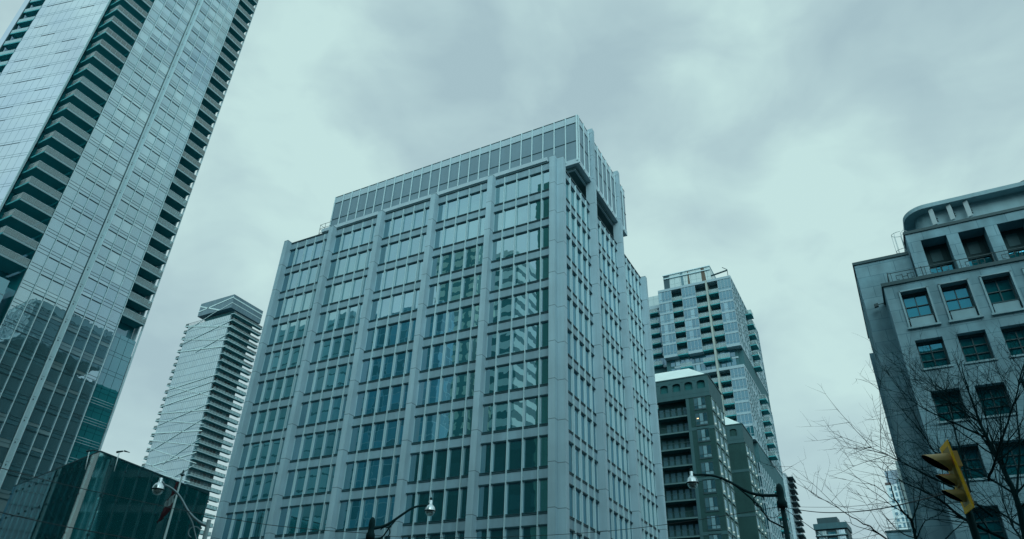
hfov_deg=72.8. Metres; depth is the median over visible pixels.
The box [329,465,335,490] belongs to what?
window
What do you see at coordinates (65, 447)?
window
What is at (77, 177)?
window
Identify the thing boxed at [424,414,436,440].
window
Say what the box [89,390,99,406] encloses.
lower window
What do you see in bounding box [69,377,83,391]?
window
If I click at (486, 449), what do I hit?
window
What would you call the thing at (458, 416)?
window
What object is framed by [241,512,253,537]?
window
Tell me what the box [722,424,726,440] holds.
window
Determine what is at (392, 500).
window
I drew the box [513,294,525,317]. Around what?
window
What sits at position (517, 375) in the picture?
window
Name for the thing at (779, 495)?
street lamp
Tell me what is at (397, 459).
window
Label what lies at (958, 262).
stone building
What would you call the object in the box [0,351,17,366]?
window
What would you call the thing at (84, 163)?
window
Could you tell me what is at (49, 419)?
window
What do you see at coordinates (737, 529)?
window
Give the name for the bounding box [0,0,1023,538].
sky
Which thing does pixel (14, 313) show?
window
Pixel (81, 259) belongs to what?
window
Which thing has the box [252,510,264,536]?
window
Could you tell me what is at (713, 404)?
window
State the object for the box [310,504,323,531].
window
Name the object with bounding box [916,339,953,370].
window
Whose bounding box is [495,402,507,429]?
window
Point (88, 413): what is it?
lower window
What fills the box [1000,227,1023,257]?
window
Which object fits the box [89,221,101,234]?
window
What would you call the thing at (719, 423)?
window
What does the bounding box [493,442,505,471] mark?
window
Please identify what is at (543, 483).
window
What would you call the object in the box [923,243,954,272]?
window
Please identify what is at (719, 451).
window
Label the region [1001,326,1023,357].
window
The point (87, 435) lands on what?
lower window
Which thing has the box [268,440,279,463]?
window
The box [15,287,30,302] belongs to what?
window
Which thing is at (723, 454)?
window
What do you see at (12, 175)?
window
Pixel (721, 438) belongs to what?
window
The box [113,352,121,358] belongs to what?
lower window
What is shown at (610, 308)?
window frame
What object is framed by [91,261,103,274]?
window
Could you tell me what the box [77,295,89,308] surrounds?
window
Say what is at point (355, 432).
window
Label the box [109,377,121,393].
lower window
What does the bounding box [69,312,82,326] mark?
window
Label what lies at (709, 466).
window
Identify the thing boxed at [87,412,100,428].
lower window
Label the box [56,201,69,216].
window
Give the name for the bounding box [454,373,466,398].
window
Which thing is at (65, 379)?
window
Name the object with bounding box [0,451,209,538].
glass pavilion
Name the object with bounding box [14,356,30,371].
window
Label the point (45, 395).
window
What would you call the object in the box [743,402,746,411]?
window
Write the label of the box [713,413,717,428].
window
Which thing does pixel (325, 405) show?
window
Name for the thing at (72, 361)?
window
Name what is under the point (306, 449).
window
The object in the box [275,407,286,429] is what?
window
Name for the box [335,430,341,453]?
window
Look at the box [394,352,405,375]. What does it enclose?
window
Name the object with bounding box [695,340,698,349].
window
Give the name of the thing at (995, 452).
bare tree
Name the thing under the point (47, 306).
window
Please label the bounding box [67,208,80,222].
window
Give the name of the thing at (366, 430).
window
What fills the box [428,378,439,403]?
window
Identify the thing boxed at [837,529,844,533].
window
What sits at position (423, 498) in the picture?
window
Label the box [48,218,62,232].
window
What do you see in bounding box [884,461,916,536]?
white tower
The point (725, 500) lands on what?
window
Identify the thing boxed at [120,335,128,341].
lower window
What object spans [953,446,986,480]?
window
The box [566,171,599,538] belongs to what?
window frame
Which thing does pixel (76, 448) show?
lower window
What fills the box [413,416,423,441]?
window
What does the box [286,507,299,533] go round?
window
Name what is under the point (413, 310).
window frame
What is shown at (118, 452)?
roof mast light
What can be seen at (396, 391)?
window
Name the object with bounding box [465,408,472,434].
window
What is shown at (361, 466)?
window
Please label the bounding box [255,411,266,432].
window
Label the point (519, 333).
window
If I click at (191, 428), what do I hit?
slender tower
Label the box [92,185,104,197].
window
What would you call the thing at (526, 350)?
window frame
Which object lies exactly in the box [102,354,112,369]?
lower window
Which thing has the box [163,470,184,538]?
flagpole
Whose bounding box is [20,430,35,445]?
window
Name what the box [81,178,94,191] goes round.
window
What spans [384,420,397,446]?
window
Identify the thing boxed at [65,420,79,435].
window
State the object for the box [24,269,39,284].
window
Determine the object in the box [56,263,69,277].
window
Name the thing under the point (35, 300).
window
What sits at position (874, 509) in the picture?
overhead wire
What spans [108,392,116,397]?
lower window
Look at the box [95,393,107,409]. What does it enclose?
lower window
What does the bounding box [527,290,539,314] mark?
window
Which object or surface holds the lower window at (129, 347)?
in the glass tower at (109, 109)
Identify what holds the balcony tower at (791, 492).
on the ground
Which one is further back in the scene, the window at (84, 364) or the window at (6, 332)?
the window at (84, 364)
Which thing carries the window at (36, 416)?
in the glass tower at (109, 109)
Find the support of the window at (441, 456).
in the office building at (464, 341)
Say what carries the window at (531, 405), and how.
in the office building at (464, 341)
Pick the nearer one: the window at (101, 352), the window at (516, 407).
the window at (516, 407)
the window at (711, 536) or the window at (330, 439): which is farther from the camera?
the window at (711, 536)
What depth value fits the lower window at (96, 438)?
100.93 m
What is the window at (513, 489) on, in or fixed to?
in the office building at (464, 341)
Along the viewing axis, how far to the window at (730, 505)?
116.51 m
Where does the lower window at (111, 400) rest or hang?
in the glass tower at (109, 109)
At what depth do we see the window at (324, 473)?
71.07 m
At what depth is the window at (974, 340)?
48.55 m
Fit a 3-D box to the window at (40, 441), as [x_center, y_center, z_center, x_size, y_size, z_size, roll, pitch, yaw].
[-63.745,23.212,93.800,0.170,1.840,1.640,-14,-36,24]
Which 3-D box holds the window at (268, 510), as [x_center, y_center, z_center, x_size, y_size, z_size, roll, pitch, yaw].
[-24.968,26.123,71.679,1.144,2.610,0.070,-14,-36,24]
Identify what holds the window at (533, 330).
in the office building at (464, 341)
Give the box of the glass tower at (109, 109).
[0,0,258,518]
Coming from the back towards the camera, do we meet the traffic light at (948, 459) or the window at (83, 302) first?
the window at (83, 302)
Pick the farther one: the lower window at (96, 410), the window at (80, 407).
the lower window at (96, 410)
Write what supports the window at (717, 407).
in the brick apartments
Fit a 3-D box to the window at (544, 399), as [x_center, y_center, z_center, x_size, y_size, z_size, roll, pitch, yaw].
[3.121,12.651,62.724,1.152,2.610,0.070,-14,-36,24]
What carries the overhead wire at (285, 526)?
attached to the street lamp at (429, 508)
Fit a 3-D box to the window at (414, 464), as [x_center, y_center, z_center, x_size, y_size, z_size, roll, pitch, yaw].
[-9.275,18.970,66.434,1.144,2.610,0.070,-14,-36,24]
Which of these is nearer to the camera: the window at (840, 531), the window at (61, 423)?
the window at (61, 423)
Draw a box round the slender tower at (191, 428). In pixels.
[141,294,262,536]
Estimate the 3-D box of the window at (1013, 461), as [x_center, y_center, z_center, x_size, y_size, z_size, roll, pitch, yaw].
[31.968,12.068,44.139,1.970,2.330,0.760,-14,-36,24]
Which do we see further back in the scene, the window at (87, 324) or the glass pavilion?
the window at (87, 324)
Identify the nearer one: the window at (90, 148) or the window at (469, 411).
the window at (469, 411)
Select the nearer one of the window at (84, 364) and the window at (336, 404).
the window at (336, 404)
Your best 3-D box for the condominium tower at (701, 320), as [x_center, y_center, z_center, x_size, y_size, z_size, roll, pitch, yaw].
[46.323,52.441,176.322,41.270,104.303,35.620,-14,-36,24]
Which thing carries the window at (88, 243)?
in the glass tower at (109, 109)
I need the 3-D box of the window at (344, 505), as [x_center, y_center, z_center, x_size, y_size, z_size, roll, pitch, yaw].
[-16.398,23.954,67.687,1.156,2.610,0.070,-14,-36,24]
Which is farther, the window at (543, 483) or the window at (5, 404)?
the window at (5, 404)
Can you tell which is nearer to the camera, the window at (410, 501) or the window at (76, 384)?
the window at (410, 501)
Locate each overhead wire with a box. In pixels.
[0,467,208,515]
[0,512,133,538]
[209,515,361,532]
[375,507,776,537]
[784,493,940,506]
[784,494,944,512]
[785,509,826,538]
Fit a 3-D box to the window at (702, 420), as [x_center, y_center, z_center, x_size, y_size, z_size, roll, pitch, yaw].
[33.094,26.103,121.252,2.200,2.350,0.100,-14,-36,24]
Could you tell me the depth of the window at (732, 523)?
114.75 m
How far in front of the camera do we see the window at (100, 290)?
106.32 m
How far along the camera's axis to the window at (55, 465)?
94.84 m
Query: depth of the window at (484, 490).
61.17 m
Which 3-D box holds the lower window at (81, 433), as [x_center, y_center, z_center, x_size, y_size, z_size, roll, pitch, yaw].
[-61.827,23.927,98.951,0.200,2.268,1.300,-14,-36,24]
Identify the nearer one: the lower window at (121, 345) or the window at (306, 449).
the window at (306, 449)
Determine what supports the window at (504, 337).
in the office building at (464, 341)
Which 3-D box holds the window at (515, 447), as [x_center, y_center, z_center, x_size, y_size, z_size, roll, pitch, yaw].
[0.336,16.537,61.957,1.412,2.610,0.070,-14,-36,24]
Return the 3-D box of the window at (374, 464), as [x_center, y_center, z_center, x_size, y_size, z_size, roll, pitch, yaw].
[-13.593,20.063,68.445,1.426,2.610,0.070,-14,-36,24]
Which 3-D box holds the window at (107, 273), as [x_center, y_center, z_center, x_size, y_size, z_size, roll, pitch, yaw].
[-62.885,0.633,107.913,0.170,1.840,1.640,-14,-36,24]
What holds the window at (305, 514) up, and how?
in the office building at (464, 341)
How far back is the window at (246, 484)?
75.60 m
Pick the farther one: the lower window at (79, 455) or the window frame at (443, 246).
the lower window at (79, 455)
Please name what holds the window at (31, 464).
in the glass tower at (109, 109)
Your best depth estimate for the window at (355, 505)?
67.09 m
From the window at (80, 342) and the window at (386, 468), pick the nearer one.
the window at (386, 468)
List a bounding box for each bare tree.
[758,427,1015,538]
[800,322,1023,538]
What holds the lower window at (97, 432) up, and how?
in the glass tower at (109, 109)
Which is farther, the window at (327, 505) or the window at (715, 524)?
the window at (715, 524)
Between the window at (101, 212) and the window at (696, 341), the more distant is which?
the window at (696, 341)
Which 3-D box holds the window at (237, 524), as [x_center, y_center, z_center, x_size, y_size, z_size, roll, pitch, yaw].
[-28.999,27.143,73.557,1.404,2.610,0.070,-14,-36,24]
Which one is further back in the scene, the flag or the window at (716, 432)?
the window at (716, 432)
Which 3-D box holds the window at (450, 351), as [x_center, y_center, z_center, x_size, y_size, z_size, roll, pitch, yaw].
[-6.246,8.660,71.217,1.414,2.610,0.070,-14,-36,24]
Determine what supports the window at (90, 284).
in the glass tower at (109, 109)
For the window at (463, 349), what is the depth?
70.57 m
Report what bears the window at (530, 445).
in the office building at (464, 341)
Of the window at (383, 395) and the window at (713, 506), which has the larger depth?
the window at (713, 506)
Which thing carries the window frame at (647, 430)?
in the office building at (464, 341)
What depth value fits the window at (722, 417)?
128.06 m
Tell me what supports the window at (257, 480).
in the office building at (464, 341)
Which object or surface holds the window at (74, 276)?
in the glass tower at (109, 109)
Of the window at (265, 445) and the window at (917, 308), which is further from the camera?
the window at (265, 445)
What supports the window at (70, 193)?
in the glass tower at (109, 109)
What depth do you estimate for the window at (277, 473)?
73.86 m
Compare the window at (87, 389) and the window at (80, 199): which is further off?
the window at (80, 199)
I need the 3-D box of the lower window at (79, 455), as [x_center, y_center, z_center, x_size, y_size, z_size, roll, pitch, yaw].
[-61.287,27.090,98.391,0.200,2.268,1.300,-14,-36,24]
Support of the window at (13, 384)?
in the glass tower at (109, 109)
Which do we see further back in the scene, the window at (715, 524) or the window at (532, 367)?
the window at (715, 524)
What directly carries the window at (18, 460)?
in the glass tower at (109, 109)
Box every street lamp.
[151,475,210,538]
[366,497,435,538]
[686,468,790,538]
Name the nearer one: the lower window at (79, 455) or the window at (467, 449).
the window at (467, 449)
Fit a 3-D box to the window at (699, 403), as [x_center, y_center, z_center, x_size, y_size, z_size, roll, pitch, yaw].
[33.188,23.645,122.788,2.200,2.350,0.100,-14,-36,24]
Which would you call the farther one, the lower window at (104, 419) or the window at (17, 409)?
the lower window at (104, 419)
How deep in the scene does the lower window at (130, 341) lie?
108.47 m
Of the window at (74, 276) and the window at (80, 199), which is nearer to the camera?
the window at (74, 276)
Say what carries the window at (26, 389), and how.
in the glass tower at (109, 109)
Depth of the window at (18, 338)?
94.20 m
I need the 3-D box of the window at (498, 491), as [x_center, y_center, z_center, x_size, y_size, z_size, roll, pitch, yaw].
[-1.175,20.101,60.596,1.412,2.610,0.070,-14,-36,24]
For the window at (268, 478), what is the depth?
74.33 m
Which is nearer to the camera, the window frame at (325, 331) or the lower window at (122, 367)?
the window frame at (325, 331)
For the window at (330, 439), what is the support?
in the office building at (464, 341)
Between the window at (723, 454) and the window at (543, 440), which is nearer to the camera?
the window at (543, 440)
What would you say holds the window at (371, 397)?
in the office building at (464, 341)
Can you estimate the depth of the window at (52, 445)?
95.07 m
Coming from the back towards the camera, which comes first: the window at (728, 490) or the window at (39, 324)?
the window at (728, 490)
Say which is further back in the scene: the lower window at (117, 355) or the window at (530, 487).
the lower window at (117, 355)
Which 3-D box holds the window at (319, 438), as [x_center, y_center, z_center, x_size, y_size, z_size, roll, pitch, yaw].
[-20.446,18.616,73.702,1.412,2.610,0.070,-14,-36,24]
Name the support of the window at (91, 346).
in the glass tower at (109, 109)
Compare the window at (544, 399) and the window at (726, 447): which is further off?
the window at (726, 447)
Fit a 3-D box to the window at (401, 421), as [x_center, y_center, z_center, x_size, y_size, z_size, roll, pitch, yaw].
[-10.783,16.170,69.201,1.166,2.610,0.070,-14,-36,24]
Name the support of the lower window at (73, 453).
in the glass tower at (109, 109)
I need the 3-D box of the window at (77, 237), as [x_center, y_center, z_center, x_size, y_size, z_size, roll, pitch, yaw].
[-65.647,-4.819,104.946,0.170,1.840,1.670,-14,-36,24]
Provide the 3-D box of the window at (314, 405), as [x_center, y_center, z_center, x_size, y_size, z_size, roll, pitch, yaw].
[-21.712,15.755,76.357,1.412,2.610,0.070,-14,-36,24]
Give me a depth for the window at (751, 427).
157.75 m
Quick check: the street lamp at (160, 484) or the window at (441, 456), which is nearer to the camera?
the street lamp at (160, 484)
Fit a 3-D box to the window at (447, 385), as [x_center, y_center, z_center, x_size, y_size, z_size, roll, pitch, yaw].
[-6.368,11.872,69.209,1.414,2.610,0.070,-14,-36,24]
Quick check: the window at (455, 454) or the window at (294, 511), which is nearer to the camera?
the window at (455, 454)
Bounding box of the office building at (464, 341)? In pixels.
[210,114,667,538]
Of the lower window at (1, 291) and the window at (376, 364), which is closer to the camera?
the window at (376, 364)
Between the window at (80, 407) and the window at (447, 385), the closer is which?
the window at (447, 385)
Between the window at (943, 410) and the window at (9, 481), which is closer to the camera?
the window at (943, 410)
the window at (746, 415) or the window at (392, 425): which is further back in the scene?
the window at (746, 415)
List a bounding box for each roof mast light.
[85,449,99,468]
[114,450,129,470]
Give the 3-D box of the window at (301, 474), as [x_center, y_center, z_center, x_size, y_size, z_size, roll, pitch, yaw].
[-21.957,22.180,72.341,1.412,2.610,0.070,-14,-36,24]
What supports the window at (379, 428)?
in the office building at (464, 341)
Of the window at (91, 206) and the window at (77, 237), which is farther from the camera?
the window at (91, 206)
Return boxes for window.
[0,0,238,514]
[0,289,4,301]
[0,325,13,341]
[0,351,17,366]
[0,397,12,413]
[0,423,16,439]
[1,474,17,490]
[5,170,18,183]
[5,376,21,392]
[6,305,22,321]
[9,401,25,417]
[10,331,26,346]
[10,452,26,467]
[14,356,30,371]
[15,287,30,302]
[18,380,34,396]
[19,312,34,326]
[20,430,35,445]
[23,336,38,351]
[23,456,39,471]
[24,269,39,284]
[27,360,42,376]
[28,293,42,308]
[29,409,44,423]
[32,251,47,266]
[32,317,46,332]
[33,434,47,449]
[35,341,51,356]
[36,275,50,289]
[36,459,52,473]
[37,388,52,403]
[40,234,55,249]
[40,299,54,313]
[41,413,56,427]
[44,258,58,272]
[44,322,58,337]
[45,437,60,452]
[46,368,60,382]
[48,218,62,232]
[48,281,62,295]
[50,392,64,407]
[51,462,62,469]
[52,241,66,254]
[52,304,66,319]
[53,416,67,431]
[54,349,67,363]
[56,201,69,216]
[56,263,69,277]
[57,441,71,456]
[58,373,71,387]
[60,224,73,238]
[60,286,74,300]
[62,330,75,344]
[62,396,75,411]
[64,186,76,200]
[64,247,77,261]
[65,354,79,368]
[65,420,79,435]
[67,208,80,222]
[67,450,77,463]
[68,269,81,283]
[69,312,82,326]
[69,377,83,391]
[71,171,83,185]
[71,230,84,244]
[72,445,78,450]
[73,335,86,349]
[73,401,86,415]
[74,429,84,446]
[75,193,87,206]
[75,252,88,266]
[75,451,86,460]
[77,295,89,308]
[77,358,90,372]
[78,156,90,170]
[78,215,91,228]
[78,447,87,453]
[80,317,93,331]
[80,431,93,448]
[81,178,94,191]
[81,381,93,395]
[81,410,92,426]
[82,236,95,250]
[84,278,96,291]
[84,339,97,354]
[85,142,97,155]
[85,199,97,213]
[86,427,94,433]
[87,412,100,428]
[88,163,100,176]
[88,300,100,313]
[88,362,101,376]
[88,434,101,451]
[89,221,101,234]
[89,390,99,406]
[91,128,103,141]
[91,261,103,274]
[91,322,104,336]
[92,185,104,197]
[93,407,102,413]
[94,430,103,435]
[95,283,106,296]
[95,344,107,358]
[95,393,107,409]
[95,415,108,431]
[96,205,108,219]
[96,372,105,387]
[98,305,110,318]
[100,388,108,394]
[101,267,113,279]
[101,411,110,416]
[102,327,114,340]
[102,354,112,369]
[102,374,113,390]
[103,396,115,412]
[105,288,117,301]
[107,370,115,376]
[108,356,120,372]
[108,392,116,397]
[109,336,119,351]
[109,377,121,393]
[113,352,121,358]
[115,339,126,354]
[115,373,123,379]
[116,360,127,375]
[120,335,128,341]
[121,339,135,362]
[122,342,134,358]
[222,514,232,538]
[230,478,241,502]
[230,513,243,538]
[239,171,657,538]
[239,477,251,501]
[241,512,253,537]
[247,443,259,466]
[249,475,262,500]
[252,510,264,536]
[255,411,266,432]
[258,441,269,464]
[260,474,272,498]
[263,510,269,535]
[265,409,276,431]
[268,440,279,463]
[271,473,277,497]
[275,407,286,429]
[276,508,287,534]
[284,471,294,495]
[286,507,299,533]
[294,469,306,494]
[298,505,311,532]
[301,434,312,458]
[305,468,317,493]
[307,401,319,423]
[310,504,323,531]
[312,432,324,456]
[317,466,329,492]
[318,399,330,422]
[322,503,328,529]
[323,431,335,455]
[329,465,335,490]
[330,397,341,419]
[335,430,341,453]
[336,365,346,386]
[337,501,348,528]
[343,463,353,488]
[348,500,360,527]
[349,427,359,451]
[354,461,366,487]
[359,425,371,449]
[361,498,374,526]
[365,390,376,413]
[366,459,379,486]
[370,357,381,380]
[372,422,384,447]
[375,497,387,525]
[377,388,388,411]
[379,458,392,484]
[382,355,393,377]
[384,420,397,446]
[388,496,394,524]
[389,385,401,409]
[393,457,399,483]
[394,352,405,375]
[397,419,403,444]
[404,494,415,522]
[408,454,419,481]
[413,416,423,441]
[416,492,429,521]
[420,452,432,479]
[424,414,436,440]
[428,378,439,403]
[430,491,443,520]
[431,344,443,368]
[434,450,446,478]
[437,412,450,438]
[441,375,453,400]
[444,342,455,365]
[445,489,458,519]
[448,448,461,476]
[451,409,464,436]
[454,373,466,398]
[457,339,469,362]
[460,488,466,517]
[463,447,469,474]
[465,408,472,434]
[478,486,488,516]
[480,444,490,472]
[482,405,492,431]
[491,484,504,515]
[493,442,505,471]
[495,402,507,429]
[496,365,508,391]
[498,330,510,354]
[500,297,511,320]
[507,482,520,513]
[508,440,521,469]
[510,400,522,427]
[511,362,523,388]
[512,327,524,352]
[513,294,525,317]
[523,481,536,512]
[524,438,537,467]
[525,397,537,425]
[526,359,538,386]
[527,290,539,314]
[527,324,538,349]
[540,436,547,465]
[540,479,547,510]
[541,396,547,423]
[658,293,770,538]
[693,396,706,410]
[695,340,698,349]
[695,412,708,425]
[697,428,710,442]
[699,444,712,458]
[701,461,714,476]
[703,479,716,493]
[704,496,718,511]
[706,515,721,530]
[708,534,721,538]
[711,397,715,412]
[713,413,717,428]
[715,429,719,445]
[716,404,719,418]
[717,445,721,461]
[718,419,722,434]
[719,462,723,477]
[720,409,724,424]
[720,435,724,450]
[721,480,726,496]
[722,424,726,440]
[722,451,726,466]
[724,440,728,455]
[724,467,728,483]
[724,497,728,514]
[726,456,730,471]
[726,484,730,500]
[726,516,730,532]
[728,472,732,488]
[728,502,733,518]
[731,489,735,505]
[731,520,735,536]
[732,288,772,538]
[733,506,737,522]
[735,524,739,538]
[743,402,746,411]
[744,414,748,423]
[750,426,754,435]
[756,516,760,530]
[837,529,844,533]
[898,286,940,329]
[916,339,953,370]
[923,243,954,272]
[932,390,971,423]
[937,278,983,322]
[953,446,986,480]
[958,332,997,364]
[961,235,993,265]
[972,507,1006,538]
[975,384,1018,418]
[979,270,1023,315]
[994,441,1023,477]
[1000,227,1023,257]
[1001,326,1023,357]
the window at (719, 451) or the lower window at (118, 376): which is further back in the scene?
the window at (719, 451)
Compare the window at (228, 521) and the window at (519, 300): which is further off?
the window at (228, 521)
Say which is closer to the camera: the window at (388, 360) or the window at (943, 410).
the window at (943, 410)
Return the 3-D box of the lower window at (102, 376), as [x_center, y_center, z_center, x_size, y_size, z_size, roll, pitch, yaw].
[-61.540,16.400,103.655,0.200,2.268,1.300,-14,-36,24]
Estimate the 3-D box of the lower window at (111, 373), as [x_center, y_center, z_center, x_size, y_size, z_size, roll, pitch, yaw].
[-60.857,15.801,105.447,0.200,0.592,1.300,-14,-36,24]
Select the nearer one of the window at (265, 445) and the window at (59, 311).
the window at (265, 445)
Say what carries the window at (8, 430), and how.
in the glass tower at (109, 109)
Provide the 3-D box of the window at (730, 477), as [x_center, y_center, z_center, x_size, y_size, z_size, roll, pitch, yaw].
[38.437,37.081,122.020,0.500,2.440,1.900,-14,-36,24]
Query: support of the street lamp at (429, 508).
on the pavement
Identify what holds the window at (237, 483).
in the office building at (464, 341)
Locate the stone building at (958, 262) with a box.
[852,180,1023,538]
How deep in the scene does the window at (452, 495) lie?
62.55 m
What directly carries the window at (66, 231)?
in the glass tower at (109, 109)
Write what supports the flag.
attached to the flagpole
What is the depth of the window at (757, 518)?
136.25 m
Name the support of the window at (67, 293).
in the glass tower at (109, 109)
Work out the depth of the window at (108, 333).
105.78 m
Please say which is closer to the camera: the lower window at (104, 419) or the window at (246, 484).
the window at (246, 484)
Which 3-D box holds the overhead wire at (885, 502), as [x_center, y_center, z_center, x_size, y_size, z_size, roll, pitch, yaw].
[9.812,6.862,20.592,0.307,3.116,14.141,-3,-32,7]
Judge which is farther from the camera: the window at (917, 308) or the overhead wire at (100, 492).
the window at (917, 308)
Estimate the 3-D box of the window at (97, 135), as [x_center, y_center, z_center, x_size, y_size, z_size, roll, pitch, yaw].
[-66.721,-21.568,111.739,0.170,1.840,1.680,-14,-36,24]
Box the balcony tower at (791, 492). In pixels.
[783,473,805,538]
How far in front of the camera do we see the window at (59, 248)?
102.02 m
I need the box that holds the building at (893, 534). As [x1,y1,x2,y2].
[885,518,913,538]
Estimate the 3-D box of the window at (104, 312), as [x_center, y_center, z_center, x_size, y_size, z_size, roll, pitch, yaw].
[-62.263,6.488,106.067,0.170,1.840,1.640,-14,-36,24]
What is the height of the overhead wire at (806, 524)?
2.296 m
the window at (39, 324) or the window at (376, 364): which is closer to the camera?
the window at (376, 364)
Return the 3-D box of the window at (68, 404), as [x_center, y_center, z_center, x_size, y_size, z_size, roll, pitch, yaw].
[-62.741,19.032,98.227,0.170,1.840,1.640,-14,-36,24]
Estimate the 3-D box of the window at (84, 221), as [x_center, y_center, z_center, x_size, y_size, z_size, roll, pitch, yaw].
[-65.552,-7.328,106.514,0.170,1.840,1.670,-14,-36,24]
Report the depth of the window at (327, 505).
68.63 m
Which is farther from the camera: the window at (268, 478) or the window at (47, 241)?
the window at (47, 241)
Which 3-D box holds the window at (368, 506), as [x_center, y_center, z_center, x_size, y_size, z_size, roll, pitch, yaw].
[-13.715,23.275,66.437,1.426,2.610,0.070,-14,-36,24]
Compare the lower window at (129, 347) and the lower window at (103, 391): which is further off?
the lower window at (129, 347)
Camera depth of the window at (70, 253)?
103.35 m
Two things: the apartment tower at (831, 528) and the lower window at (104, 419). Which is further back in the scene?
the apartment tower at (831, 528)
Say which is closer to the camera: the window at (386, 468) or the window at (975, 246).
the window at (975, 246)
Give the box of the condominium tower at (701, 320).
[648,265,793,538]
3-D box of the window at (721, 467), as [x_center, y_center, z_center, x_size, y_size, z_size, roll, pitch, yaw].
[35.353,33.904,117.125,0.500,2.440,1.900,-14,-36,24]
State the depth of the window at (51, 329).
98.43 m
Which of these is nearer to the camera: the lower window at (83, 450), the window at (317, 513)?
the window at (317, 513)
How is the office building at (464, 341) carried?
on the ground
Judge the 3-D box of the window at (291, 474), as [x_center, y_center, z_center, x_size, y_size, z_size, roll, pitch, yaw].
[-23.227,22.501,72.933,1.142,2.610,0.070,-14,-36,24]
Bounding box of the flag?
[157,482,178,523]
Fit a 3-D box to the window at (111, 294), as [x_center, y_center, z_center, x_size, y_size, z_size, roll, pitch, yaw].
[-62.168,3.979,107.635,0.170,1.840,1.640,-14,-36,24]
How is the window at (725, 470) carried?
in the brick apartments
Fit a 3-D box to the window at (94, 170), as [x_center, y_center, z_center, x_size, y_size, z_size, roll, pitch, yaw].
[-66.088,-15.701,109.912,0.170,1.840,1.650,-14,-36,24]
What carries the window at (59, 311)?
in the glass tower at (109, 109)
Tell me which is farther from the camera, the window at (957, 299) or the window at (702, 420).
the window at (702, 420)
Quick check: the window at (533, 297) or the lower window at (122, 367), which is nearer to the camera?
the window at (533, 297)
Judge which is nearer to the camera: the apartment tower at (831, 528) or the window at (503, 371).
the window at (503, 371)
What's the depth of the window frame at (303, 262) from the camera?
81.11 m
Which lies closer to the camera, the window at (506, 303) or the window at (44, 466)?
the window at (506, 303)
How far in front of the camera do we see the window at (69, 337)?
100.34 m
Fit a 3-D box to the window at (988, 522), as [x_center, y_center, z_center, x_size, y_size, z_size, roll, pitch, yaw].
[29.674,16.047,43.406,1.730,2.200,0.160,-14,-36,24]
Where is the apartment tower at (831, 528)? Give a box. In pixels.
[813,517,851,538]
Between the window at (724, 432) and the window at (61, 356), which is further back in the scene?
the window at (724, 432)
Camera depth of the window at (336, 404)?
75.12 m
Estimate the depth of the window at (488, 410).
65.22 m
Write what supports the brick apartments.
on the ground
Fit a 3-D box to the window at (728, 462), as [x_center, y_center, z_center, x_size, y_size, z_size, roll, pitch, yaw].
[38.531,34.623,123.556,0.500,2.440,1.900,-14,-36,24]
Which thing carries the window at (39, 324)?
in the glass tower at (109, 109)
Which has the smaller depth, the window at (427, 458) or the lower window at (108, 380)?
the window at (427, 458)
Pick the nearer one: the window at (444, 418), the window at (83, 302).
the window at (444, 418)
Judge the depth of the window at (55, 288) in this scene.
100.20 m
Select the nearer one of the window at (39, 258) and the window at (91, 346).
the window at (39, 258)
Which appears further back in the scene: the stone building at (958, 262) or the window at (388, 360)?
the window at (388, 360)
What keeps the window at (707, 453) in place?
in the brick apartments
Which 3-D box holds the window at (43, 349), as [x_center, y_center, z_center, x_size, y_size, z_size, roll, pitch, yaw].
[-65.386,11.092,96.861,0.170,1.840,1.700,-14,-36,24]
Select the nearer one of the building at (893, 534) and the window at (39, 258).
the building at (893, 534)
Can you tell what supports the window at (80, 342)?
in the glass tower at (109, 109)
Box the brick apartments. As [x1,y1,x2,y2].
[655,368,767,538]
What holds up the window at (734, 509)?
in the brick apartments
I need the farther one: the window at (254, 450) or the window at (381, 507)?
the window at (254, 450)
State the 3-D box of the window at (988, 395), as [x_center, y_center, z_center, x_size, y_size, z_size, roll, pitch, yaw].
[32.093,8.771,46.199,1.970,2.310,0.760,-14,-36,24]
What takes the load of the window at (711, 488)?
in the brick apartments
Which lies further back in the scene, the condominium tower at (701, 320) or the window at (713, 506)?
the condominium tower at (701, 320)
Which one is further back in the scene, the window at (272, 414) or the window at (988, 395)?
the window at (272, 414)
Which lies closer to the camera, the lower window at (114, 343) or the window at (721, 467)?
the lower window at (114, 343)
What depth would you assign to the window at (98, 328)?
104.49 m
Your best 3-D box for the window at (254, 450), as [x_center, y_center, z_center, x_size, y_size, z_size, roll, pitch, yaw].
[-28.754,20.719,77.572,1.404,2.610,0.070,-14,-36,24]
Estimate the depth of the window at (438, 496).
63.19 m
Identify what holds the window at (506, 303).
in the office building at (464, 341)
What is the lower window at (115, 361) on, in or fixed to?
in the glass tower at (109, 109)
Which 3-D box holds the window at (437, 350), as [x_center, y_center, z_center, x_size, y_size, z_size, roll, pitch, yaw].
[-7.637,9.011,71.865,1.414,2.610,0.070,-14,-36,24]
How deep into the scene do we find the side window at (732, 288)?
164.39 m
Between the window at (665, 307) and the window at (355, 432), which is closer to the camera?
the window at (355, 432)
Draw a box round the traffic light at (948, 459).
[921,440,980,538]
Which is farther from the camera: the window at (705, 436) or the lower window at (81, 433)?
the window at (705, 436)
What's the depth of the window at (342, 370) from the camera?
77.11 m
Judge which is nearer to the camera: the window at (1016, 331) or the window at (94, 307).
the window at (1016, 331)
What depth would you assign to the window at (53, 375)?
97.19 m
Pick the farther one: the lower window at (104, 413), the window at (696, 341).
the window at (696, 341)
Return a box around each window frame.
[221,231,328,538]
[275,216,376,536]
[335,199,429,538]
[401,181,487,538]
[476,161,548,538]
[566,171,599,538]
[597,215,632,538]
[624,254,659,538]

